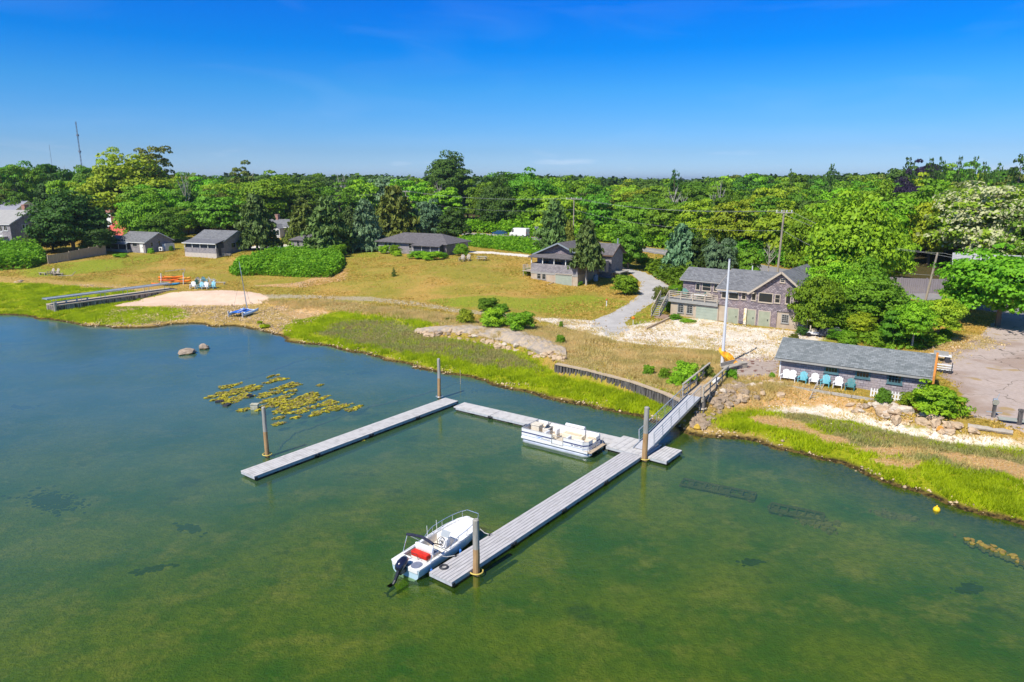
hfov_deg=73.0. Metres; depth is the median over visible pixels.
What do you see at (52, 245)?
tree
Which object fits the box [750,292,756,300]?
window
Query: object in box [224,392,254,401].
seaweed raft
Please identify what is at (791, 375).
adirondack chair
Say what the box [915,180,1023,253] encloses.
tree
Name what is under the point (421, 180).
tree
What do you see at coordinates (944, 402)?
shrub
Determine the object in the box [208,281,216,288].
adirondack chair
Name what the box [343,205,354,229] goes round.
tree
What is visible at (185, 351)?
boulder
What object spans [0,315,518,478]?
water
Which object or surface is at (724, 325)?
flagpole
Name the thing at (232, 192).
tree
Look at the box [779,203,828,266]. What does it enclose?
tree
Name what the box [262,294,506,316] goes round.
track
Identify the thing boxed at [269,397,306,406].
seaweed raft
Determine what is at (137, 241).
cottage
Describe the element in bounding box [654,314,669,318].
stone step
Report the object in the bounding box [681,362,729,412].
pier
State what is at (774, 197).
tree
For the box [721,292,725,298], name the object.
window
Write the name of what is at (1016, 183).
tree
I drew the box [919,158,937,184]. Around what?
tree
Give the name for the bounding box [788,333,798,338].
shrub
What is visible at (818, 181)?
tree
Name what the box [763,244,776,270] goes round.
tree
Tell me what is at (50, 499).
weed clump
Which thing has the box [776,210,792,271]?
utility pole
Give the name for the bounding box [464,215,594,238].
undergrowth
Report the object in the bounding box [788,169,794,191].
tree
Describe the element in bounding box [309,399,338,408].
seaweed raft
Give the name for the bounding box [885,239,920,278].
tree
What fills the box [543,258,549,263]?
window
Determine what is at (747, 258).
tree
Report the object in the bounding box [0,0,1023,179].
sky
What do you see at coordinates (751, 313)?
door
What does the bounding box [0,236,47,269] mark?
shrub bank
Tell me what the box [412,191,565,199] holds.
power line
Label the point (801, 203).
tree
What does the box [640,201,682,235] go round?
tree
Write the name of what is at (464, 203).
tree
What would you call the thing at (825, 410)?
gravel lot
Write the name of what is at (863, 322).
tree
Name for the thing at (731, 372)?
shrub
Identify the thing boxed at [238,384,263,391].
seaweed raft
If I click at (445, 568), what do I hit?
rope coil
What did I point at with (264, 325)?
grass tussock
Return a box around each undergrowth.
[98,202,445,233]
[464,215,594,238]
[594,224,706,247]
[644,254,696,290]
[706,237,806,268]
[817,323,953,349]
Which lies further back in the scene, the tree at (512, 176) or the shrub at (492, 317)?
the tree at (512, 176)
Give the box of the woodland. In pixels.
[75,172,999,191]
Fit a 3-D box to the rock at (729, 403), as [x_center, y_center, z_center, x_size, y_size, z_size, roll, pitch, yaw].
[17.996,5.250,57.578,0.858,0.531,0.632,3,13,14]
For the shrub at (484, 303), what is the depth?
95.02 m
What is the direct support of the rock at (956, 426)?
on the lawn at (415, 288)
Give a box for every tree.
[0,160,32,197]
[0,168,39,205]
[0,186,7,199]
[6,164,44,202]
[15,188,115,250]
[21,223,77,251]
[25,163,73,203]
[33,173,67,205]
[44,180,86,205]
[65,182,106,212]
[69,167,92,187]
[71,172,94,182]
[72,223,120,248]
[76,151,189,212]
[95,147,123,164]
[111,193,177,233]
[113,184,186,218]
[114,186,168,216]
[133,145,174,178]
[136,207,190,238]
[158,187,190,209]
[162,176,192,201]
[163,206,205,233]
[168,171,196,202]
[171,174,199,181]
[176,190,246,229]
[177,173,190,201]
[188,176,218,196]
[197,175,227,195]
[200,182,239,229]
[202,188,241,229]
[212,182,240,200]
[221,176,245,207]
[227,160,255,189]
[233,193,283,249]
[236,170,308,217]
[281,197,312,244]
[284,176,296,182]
[284,182,325,216]
[293,174,320,187]
[299,173,325,190]
[300,195,358,253]
[310,183,337,208]
[316,177,337,199]
[321,181,359,211]
[334,175,346,190]
[342,179,379,208]
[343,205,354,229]
[345,177,373,201]
[348,198,386,251]
[367,176,403,201]
[375,185,420,238]
[389,179,431,208]
[392,177,420,210]
[410,198,442,233]
[413,178,431,198]
[418,187,466,214]
[423,150,476,192]
[427,174,446,196]
[435,207,471,236]
[458,180,475,218]
[462,179,492,217]
[468,185,493,216]
[475,175,520,224]
[480,171,510,185]
[500,182,547,220]
[504,166,566,206]
[505,171,531,179]
[532,193,586,227]
[532,198,574,248]
[548,175,571,184]
[549,177,573,193]
[553,182,569,195]
[558,190,589,221]
[564,180,587,192]
[564,220,576,241]
[567,218,605,284]
[570,176,603,195]
[575,194,614,227]
[579,193,616,214]
[586,183,612,209]
[606,187,627,214]
[607,185,639,210]
[608,198,652,229]
[610,223,647,268]
[614,179,633,191]
[620,187,651,203]
[621,197,654,214]
[623,179,660,193]
[631,193,664,204]
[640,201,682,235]
[643,179,695,196]
[655,188,696,203]
[656,223,699,278]
[657,199,690,225]
[664,169,684,200]
[665,184,681,205]
[669,199,714,232]
[679,182,707,196]
[681,187,710,218]
[690,232,714,267]
[696,199,759,243]
[701,237,738,269]
[703,178,732,197]
[704,181,731,210]
[705,187,751,212]
[710,193,742,212]
[719,176,738,182]
[729,197,773,238]
[730,174,759,191]
[730,247,762,270]
[733,182,767,195]
[739,173,770,187]
[744,187,789,199]
[744,200,799,260]
[750,195,771,239]
[751,187,789,203]
[751,199,782,238]
[752,202,797,241]
[760,174,778,184]
[761,195,794,204]
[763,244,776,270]
[767,176,781,187]
[772,177,802,191]
[778,181,805,192]
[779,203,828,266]
[783,189,811,208]
[785,186,806,196]
[785,200,830,213]
[785,269,847,328]
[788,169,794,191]
[788,172,813,195]
[790,188,822,209]
[790,199,843,237]
[799,249,822,266]
[801,189,912,281]
[802,306,856,327]
[806,254,862,310]
[807,179,820,188]
[808,178,839,196]
[814,186,859,202]
[817,182,851,196]
[821,163,836,191]
[825,328,849,339]
[827,171,854,182]
[832,184,851,196]
[841,274,914,318]
[843,175,876,188]
[843,311,877,333]
[844,256,895,282]
[851,179,880,189]
[855,176,895,204]
[862,182,900,191]
[864,197,921,250]
[870,283,910,325]
[878,196,909,215]
[878,309,912,339]
[880,178,958,254]
[883,165,918,185]
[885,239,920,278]
[886,168,922,198]
[890,296,940,345]
[896,157,917,183]
[904,199,949,263]
[909,159,944,179]
[911,172,937,188]
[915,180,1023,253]
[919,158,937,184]
[927,293,969,333]
[928,242,1023,326]
[929,179,948,191]
[933,157,946,187]
[934,275,970,297]
[935,164,955,175]
[940,162,956,181]
[940,184,956,188]
[944,161,980,183]
[948,181,987,188]
[951,156,963,184]
[956,166,990,173]
[963,156,983,186]
[975,161,989,185]
[984,168,1017,181]
[984,195,1023,255]
[988,172,1008,185]
[988,182,1006,186]
[989,162,1003,185]
[995,181,1023,187]
[1002,154,1023,184]
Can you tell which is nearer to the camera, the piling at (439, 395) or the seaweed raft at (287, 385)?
the piling at (439, 395)
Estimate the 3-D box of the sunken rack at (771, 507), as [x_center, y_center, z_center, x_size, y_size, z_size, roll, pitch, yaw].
[16.928,10.267,41.283,3.321,0.260,1.251,7,15,27]
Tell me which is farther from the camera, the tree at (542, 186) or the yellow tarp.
the tree at (542, 186)
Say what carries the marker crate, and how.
in the water
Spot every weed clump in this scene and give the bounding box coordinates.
[1,485,97,516]
[128,563,179,575]
[172,522,207,536]
[735,558,766,566]
[790,511,840,534]
[868,508,934,525]
[949,581,983,594]
[953,533,1023,566]
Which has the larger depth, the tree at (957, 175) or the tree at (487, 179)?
the tree at (487, 179)
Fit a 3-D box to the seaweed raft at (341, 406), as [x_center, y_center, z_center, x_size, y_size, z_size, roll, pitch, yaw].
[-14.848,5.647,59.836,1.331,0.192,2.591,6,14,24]
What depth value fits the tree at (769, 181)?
327.16 m
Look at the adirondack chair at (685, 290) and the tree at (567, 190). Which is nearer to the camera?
the adirondack chair at (685, 290)
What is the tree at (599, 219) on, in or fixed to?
on the forest floor
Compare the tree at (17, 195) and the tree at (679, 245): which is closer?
the tree at (679, 245)
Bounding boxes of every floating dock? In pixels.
[241,398,457,483]
[429,452,641,591]
[453,402,619,449]
[606,436,661,462]
[648,446,681,468]
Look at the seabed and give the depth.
35.53 m
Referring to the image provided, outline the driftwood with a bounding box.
[968,423,1012,434]
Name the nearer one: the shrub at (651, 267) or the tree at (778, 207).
the shrub at (651, 267)
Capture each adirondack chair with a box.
[189,281,196,287]
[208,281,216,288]
[680,288,688,297]
[780,369,796,381]
[797,371,807,383]
[809,373,819,385]
[820,374,830,387]
[832,376,843,389]
[845,378,855,391]
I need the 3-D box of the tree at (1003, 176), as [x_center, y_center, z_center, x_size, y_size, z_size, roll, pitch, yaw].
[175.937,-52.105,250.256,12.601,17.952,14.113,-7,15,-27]
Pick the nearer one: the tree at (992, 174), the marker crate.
the marker crate
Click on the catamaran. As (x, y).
(243, 310)
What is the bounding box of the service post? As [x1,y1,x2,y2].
[986,394,1001,417]
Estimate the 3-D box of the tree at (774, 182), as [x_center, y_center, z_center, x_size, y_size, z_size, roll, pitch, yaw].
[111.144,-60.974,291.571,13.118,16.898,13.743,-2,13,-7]
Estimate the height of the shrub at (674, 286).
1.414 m
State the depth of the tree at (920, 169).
226.14 m
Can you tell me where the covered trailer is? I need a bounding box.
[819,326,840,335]
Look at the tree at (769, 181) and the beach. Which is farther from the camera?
the tree at (769, 181)
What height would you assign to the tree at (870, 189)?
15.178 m
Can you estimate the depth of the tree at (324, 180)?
329.97 m
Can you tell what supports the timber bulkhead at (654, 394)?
on the lawn at (415, 288)
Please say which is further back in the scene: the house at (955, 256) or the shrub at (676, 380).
the house at (955, 256)
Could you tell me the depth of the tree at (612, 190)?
264.74 m
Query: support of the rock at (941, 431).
on the lawn at (415, 288)
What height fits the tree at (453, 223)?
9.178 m
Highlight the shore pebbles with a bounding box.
[66,279,1023,516]
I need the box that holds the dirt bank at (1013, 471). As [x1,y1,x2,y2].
[259,268,1023,477]
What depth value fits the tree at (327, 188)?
245.32 m
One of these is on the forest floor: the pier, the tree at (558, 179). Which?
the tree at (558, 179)
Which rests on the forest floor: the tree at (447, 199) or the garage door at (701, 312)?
the tree at (447, 199)
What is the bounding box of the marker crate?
[250,403,258,409]
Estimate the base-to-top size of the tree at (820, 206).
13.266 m
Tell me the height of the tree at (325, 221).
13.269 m
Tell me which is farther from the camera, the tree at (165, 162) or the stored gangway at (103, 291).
the tree at (165, 162)
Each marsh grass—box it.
[314,315,1023,473]
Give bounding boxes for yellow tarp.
[719,347,736,362]
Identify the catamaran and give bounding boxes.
[227,262,258,317]
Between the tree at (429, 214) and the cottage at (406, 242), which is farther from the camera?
the tree at (429, 214)
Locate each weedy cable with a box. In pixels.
[276,413,350,450]
[352,400,398,412]
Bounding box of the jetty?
[46,288,176,311]
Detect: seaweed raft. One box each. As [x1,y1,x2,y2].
[203,394,216,398]
[209,396,227,401]
[215,384,254,394]
[217,392,235,396]
[218,382,242,388]
[222,399,239,403]
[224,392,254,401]
[236,407,249,411]
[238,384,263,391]
[256,389,283,397]
[259,393,294,403]
[259,398,287,407]
[263,377,289,383]
[268,381,301,390]
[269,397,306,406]
[270,421,285,425]
[271,404,307,414]
[271,415,285,418]
[283,389,297,392]
[284,405,309,413]
[287,399,310,406]
[288,391,318,400]
[304,395,330,402]
[308,409,329,416]
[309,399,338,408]
[321,403,343,409]
[330,402,354,410]
[343,404,362,411]
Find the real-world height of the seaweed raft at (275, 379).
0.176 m
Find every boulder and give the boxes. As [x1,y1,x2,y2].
[178,348,196,355]
[199,343,209,349]
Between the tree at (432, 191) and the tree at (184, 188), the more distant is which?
the tree at (432, 191)
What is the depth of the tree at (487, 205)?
204.75 m
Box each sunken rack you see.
[679,478,756,502]
[767,502,824,521]
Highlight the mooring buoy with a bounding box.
[933,505,939,512]
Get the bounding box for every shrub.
[112,253,128,256]
[147,248,154,253]
[332,244,346,253]
[378,245,389,253]
[388,245,402,253]
[392,250,402,255]
[406,251,425,258]
[421,251,443,259]
[441,252,448,258]
[452,243,469,254]
[455,308,475,322]
[477,297,499,309]
[479,307,506,326]
[493,303,508,311]
[505,311,536,329]
[555,334,565,343]
[610,274,638,294]
[619,275,638,293]
[632,257,652,266]
[643,364,654,374]
[646,263,658,272]
[651,285,669,304]
[658,367,671,378]
[664,302,670,310]
[666,376,682,385]
[668,284,680,292]
[669,313,681,319]
[671,360,700,382]
[679,318,696,322]
[699,364,715,377]
[725,368,737,378]
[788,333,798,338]
[794,326,808,334]
[837,331,860,344]
[874,387,892,403]
[897,391,914,405]
[906,378,976,417]
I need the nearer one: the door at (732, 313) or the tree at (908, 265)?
the door at (732, 313)
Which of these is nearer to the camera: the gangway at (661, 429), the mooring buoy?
the mooring buoy
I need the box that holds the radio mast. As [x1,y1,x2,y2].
[75,123,81,164]
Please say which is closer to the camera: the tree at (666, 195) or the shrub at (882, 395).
the shrub at (882, 395)
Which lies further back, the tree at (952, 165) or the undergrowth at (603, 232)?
the tree at (952, 165)
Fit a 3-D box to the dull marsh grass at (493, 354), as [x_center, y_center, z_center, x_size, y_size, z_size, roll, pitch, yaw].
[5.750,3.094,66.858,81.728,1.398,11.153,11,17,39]
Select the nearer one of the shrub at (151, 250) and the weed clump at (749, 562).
the weed clump at (749, 562)
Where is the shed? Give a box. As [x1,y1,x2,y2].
[774,337,938,394]
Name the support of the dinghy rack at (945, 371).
on the parking lot at (985, 376)
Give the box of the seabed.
[0,314,1023,681]
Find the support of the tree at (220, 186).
on the lawn at (415, 288)
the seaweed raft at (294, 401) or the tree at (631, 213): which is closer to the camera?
the seaweed raft at (294, 401)
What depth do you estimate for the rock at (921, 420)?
52.27 m
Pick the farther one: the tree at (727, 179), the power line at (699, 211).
the tree at (727, 179)
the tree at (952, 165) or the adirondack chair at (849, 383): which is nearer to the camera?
the adirondack chair at (849, 383)
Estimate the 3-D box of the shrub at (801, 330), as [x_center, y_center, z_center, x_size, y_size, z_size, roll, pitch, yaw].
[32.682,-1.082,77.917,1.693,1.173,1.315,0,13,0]
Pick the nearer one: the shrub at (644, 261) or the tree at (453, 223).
the shrub at (644, 261)
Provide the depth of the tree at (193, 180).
289.07 m
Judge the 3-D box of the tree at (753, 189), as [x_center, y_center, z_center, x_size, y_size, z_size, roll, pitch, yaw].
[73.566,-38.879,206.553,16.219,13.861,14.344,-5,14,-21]
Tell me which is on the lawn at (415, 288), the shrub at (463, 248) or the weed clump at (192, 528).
the shrub at (463, 248)
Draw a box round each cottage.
[106,231,174,252]
[181,229,251,257]
[270,214,289,237]
[289,234,356,251]
[374,232,471,254]
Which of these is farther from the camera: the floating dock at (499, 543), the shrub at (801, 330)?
the shrub at (801, 330)
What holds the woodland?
on the forest floor
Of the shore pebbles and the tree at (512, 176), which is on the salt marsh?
the shore pebbles
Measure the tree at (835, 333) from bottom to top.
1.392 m
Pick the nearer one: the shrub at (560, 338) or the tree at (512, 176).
the shrub at (560, 338)
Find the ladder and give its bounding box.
[809,383,823,398]
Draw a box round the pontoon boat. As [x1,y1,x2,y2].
[521,419,605,457]
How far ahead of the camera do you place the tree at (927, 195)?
144.20 m
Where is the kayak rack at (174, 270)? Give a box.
[160,269,184,283]
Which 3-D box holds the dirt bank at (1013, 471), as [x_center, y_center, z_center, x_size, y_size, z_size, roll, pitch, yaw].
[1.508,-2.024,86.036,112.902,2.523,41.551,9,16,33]
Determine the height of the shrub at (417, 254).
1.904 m
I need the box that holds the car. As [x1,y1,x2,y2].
[492,230,507,234]
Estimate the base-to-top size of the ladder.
0.855 m
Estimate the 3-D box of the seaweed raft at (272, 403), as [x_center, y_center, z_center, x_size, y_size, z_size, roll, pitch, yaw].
[-20.769,5.511,60.414,1.532,0.175,3.192,7,15,29]
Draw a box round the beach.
[0,276,1023,525]
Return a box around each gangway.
[42,282,171,304]
[633,383,700,451]
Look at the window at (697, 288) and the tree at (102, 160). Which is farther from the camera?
the tree at (102, 160)
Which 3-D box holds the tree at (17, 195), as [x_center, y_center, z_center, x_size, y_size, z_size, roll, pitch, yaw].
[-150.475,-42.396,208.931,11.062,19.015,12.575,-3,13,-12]
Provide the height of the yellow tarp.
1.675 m
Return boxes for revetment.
[414,324,565,355]
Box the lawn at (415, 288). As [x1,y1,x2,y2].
[0,226,1023,462]
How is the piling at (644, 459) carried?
in the water
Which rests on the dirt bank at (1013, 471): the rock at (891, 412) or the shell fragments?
the rock at (891, 412)
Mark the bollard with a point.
(1020, 416)
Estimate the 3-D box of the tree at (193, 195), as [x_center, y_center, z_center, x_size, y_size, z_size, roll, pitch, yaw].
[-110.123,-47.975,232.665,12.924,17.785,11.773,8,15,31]
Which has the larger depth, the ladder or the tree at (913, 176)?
the tree at (913, 176)
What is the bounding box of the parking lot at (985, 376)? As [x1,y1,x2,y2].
[938,313,1023,429]
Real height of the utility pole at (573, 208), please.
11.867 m
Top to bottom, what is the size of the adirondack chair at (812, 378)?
1.004 m
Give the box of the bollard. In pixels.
[1016,409,1023,424]
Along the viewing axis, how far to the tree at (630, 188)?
244.91 m
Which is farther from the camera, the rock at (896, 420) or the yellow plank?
the yellow plank
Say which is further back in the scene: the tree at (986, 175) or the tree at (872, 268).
the tree at (986, 175)
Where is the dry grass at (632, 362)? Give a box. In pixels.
[258,298,808,408]
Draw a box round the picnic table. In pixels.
[475,256,486,260]
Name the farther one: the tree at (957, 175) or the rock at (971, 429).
the tree at (957, 175)
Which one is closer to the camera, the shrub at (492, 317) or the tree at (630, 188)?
the shrub at (492, 317)
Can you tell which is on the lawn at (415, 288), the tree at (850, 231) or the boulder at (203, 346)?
the tree at (850, 231)
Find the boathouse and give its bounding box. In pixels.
[651,264,817,329]
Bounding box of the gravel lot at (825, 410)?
[538,318,1023,448]
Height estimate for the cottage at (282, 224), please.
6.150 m
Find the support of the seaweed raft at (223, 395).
on the water
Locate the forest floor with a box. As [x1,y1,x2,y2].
[376,210,970,288]
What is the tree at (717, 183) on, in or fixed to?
on the forest floor
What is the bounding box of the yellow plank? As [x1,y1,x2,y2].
[743,308,746,324]
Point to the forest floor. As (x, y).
(923, 269)
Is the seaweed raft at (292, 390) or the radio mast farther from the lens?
the radio mast
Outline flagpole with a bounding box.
[721,259,730,365]
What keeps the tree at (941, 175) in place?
on the forest floor
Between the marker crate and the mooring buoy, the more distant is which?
the marker crate
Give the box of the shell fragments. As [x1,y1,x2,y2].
[203,292,1020,450]
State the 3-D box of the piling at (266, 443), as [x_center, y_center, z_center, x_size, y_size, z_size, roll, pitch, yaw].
[-17.290,7.169,48.694,0.689,5.326,0.690,0,13,0]
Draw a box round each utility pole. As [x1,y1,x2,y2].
[566,197,581,224]
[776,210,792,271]
[924,252,937,300]
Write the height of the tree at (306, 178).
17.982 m
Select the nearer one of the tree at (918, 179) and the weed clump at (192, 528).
the weed clump at (192, 528)
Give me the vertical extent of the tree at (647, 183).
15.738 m
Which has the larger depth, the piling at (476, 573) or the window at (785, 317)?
the window at (785, 317)
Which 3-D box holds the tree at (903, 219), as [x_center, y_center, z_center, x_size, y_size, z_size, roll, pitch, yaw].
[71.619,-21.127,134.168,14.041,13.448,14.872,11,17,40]
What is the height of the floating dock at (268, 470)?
0.610 m
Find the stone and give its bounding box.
[693,424,700,429]
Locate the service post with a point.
(995, 402)
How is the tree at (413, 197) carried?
on the forest floor
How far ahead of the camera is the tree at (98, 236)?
154.84 m
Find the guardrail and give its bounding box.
[642,249,665,255]
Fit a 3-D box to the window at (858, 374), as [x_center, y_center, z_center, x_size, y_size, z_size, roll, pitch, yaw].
[29.695,2.699,58.567,1.268,1.088,0.140,8,15,32]
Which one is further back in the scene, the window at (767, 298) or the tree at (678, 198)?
the tree at (678, 198)
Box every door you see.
[139,243,143,252]
[218,244,221,255]
[555,273,571,285]
[695,305,717,320]
[727,307,738,323]
[746,309,756,325]
[757,310,770,326]
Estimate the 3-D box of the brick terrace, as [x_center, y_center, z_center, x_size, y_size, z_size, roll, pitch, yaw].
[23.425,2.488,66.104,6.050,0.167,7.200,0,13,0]
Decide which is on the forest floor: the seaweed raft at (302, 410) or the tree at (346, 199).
the tree at (346, 199)
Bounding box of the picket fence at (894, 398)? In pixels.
[870,388,899,399]
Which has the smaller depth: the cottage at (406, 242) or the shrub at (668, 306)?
the shrub at (668, 306)
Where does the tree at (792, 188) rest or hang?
on the forest floor
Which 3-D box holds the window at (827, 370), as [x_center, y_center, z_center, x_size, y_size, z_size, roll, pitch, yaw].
[27.645,2.347,59.838,1.258,1.061,0.140,8,15,32]
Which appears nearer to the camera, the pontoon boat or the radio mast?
the pontoon boat
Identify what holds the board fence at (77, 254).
on the lawn at (415, 288)
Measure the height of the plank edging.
0.240 m
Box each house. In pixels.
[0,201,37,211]
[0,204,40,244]
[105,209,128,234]
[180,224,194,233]
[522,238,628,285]
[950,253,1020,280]
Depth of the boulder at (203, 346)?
80.09 m
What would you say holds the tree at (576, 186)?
on the forest floor
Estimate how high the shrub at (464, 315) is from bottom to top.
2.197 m
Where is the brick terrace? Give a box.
[724,357,779,376]
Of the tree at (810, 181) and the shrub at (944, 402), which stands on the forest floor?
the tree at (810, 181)
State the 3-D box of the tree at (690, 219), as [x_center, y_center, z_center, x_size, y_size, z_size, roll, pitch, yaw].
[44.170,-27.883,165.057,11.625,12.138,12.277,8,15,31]
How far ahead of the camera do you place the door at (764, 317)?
82.32 m
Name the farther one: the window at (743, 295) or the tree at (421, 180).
the tree at (421, 180)
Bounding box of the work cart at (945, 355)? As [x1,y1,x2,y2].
[931,350,951,362]
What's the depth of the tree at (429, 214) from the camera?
179.72 m
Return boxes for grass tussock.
[259,324,269,327]
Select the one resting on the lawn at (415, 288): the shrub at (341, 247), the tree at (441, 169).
the shrub at (341, 247)
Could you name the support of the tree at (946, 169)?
on the forest floor
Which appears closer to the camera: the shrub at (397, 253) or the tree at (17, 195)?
the shrub at (397, 253)
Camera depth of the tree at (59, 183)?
208.29 m
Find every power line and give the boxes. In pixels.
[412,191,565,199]
[577,210,744,230]
[580,198,767,211]
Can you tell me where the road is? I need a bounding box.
[428,232,1023,315]
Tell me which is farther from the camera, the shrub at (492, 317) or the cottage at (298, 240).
the cottage at (298, 240)
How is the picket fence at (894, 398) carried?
on the lawn at (415, 288)
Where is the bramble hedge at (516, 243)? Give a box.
[457,232,541,253]
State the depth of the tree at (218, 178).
247.88 m
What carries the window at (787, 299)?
in the boathouse
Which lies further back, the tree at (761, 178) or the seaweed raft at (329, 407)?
the tree at (761, 178)
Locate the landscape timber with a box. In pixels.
[645,317,670,329]
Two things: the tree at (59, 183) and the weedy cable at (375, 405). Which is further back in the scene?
the tree at (59, 183)
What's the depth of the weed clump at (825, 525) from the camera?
40.09 m
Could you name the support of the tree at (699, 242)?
on the lawn at (415, 288)
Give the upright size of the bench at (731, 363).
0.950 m
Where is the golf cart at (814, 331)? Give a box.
[806,318,825,337]
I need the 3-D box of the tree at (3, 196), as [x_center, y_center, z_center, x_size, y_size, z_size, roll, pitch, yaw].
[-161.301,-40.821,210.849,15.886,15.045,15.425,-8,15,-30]
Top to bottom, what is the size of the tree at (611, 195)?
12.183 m
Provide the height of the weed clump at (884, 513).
0.248 m
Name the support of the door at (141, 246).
in the cottage at (137, 241)
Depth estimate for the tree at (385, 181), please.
264.03 m
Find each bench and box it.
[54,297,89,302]
[720,359,741,370]
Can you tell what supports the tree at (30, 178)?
on the forest floor
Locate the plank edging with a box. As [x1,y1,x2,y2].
[782,384,894,402]
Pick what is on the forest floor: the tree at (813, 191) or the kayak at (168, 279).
the tree at (813, 191)
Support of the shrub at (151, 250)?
on the lawn at (415, 288)
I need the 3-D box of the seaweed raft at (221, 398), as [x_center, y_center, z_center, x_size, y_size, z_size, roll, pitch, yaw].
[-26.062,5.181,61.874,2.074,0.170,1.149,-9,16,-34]
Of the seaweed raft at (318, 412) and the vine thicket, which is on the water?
the seaweed raft at (318, 412)
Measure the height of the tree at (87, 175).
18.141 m
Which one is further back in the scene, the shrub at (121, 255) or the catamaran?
the shrub at (121, 255)
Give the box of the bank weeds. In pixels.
[98,299,1023,489]
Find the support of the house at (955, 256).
on the forest floor
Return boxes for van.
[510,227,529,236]
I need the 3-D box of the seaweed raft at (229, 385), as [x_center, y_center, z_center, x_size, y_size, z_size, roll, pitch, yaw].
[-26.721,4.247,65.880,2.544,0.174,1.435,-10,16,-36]
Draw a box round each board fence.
[47,245,105,263]
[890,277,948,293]
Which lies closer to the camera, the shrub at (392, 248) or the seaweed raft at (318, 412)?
the seaweed raft at (318, 412)
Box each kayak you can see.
[159,279,178,280]
[163,275,182,277]
[171,279,190,281]
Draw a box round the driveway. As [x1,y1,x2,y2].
[238,244,667,335]
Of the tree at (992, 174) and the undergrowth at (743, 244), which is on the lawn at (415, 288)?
the undergrowth at (743, 244)
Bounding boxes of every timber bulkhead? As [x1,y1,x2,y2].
[554,363,591,375]
[589,370,630,388]
[628,380,667,403]
[663,393,679,407]
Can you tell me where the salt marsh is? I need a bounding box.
[0,283,1023,519]
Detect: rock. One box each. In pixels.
[540,352,547,357]
[689,421,694,427]
[713,402,723,408]
[724,401,733,406]
[776,392,784,397]
[862,403,870,408]
[872,401,882,406]
[875,410,882,416]
[887,410,900,414]
[891,416,901,424]
[898,405,914,413]
[914,417,928,426]
[926,414,943,419]
[930,418,941,427]
[936,426,945,433]
[942,421,953,428]
[942,421,961,426]
[943,428,955,434]
[953,422,962,428]
[967,426,977,433]
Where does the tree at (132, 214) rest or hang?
on the lawn at (415, 288)
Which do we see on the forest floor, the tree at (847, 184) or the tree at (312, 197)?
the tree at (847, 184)
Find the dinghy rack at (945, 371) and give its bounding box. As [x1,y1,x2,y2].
[937,363,952,373]
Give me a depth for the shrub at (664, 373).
62.29 m
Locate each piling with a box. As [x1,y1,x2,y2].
[261,406,271,460]
[436,358,442,398]
[470,518,483,587]
[641,406,649,467]
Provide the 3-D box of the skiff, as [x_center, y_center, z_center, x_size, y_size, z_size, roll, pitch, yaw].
[-4.030,10.689,35.706,2.066,2.145,6.835,9,16,33]
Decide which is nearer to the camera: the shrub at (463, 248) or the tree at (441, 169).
the shrub at (463, 248)
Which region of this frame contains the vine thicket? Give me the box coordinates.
[228,242,345,277]
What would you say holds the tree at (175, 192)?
on the lawn at (415, 288)
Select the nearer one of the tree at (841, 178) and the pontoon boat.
the pontoon boat
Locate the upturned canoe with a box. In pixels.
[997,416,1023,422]
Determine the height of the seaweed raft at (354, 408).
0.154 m
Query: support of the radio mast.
on the forest floor
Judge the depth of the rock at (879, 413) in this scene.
54.22 m
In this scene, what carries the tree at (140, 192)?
on the lawn at (415, 288)
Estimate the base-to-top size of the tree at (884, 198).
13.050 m
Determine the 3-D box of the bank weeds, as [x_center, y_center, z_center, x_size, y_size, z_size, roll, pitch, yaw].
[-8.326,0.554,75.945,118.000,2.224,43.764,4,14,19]
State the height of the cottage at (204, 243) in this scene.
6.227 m
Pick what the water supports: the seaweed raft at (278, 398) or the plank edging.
the seaweed raft at (278, 398)
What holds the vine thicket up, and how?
on the lawn at (415, 288)
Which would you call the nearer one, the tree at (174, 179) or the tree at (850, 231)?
the tree at (850, 231)
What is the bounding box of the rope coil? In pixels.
[439,564,448,569]
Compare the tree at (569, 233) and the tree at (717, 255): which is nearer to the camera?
the tree at (717, 255)
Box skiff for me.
[384,510,478,596]
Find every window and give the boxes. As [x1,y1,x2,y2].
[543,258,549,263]
[555,259,561,264]
[677,304,683,313]
[686,305,692,314]
[695,283,700,290]
[702,282,711,291]
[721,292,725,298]
[728,292,738,299]
[740,293,746,299]
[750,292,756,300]
[758,292,773,303]
[774,294,780,303]
[781,314,788,323]
[785,295,790,304]
[823,366,838,374]
[854,370,870,379]
[886,375,902,385]
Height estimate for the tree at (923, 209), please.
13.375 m
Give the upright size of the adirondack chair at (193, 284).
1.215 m
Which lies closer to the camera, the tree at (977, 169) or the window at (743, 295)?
the window at (743, 295)
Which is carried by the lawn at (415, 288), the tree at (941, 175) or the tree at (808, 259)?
the tree at (808, 259)
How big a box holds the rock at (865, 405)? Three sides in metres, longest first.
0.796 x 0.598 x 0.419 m
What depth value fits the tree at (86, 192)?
198.65 m
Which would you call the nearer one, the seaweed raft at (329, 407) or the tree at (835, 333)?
the seaweed raft at (329, 407)
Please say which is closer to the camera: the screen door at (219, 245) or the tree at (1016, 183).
the screen door at (219, 245)
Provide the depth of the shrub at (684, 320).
85.78 m

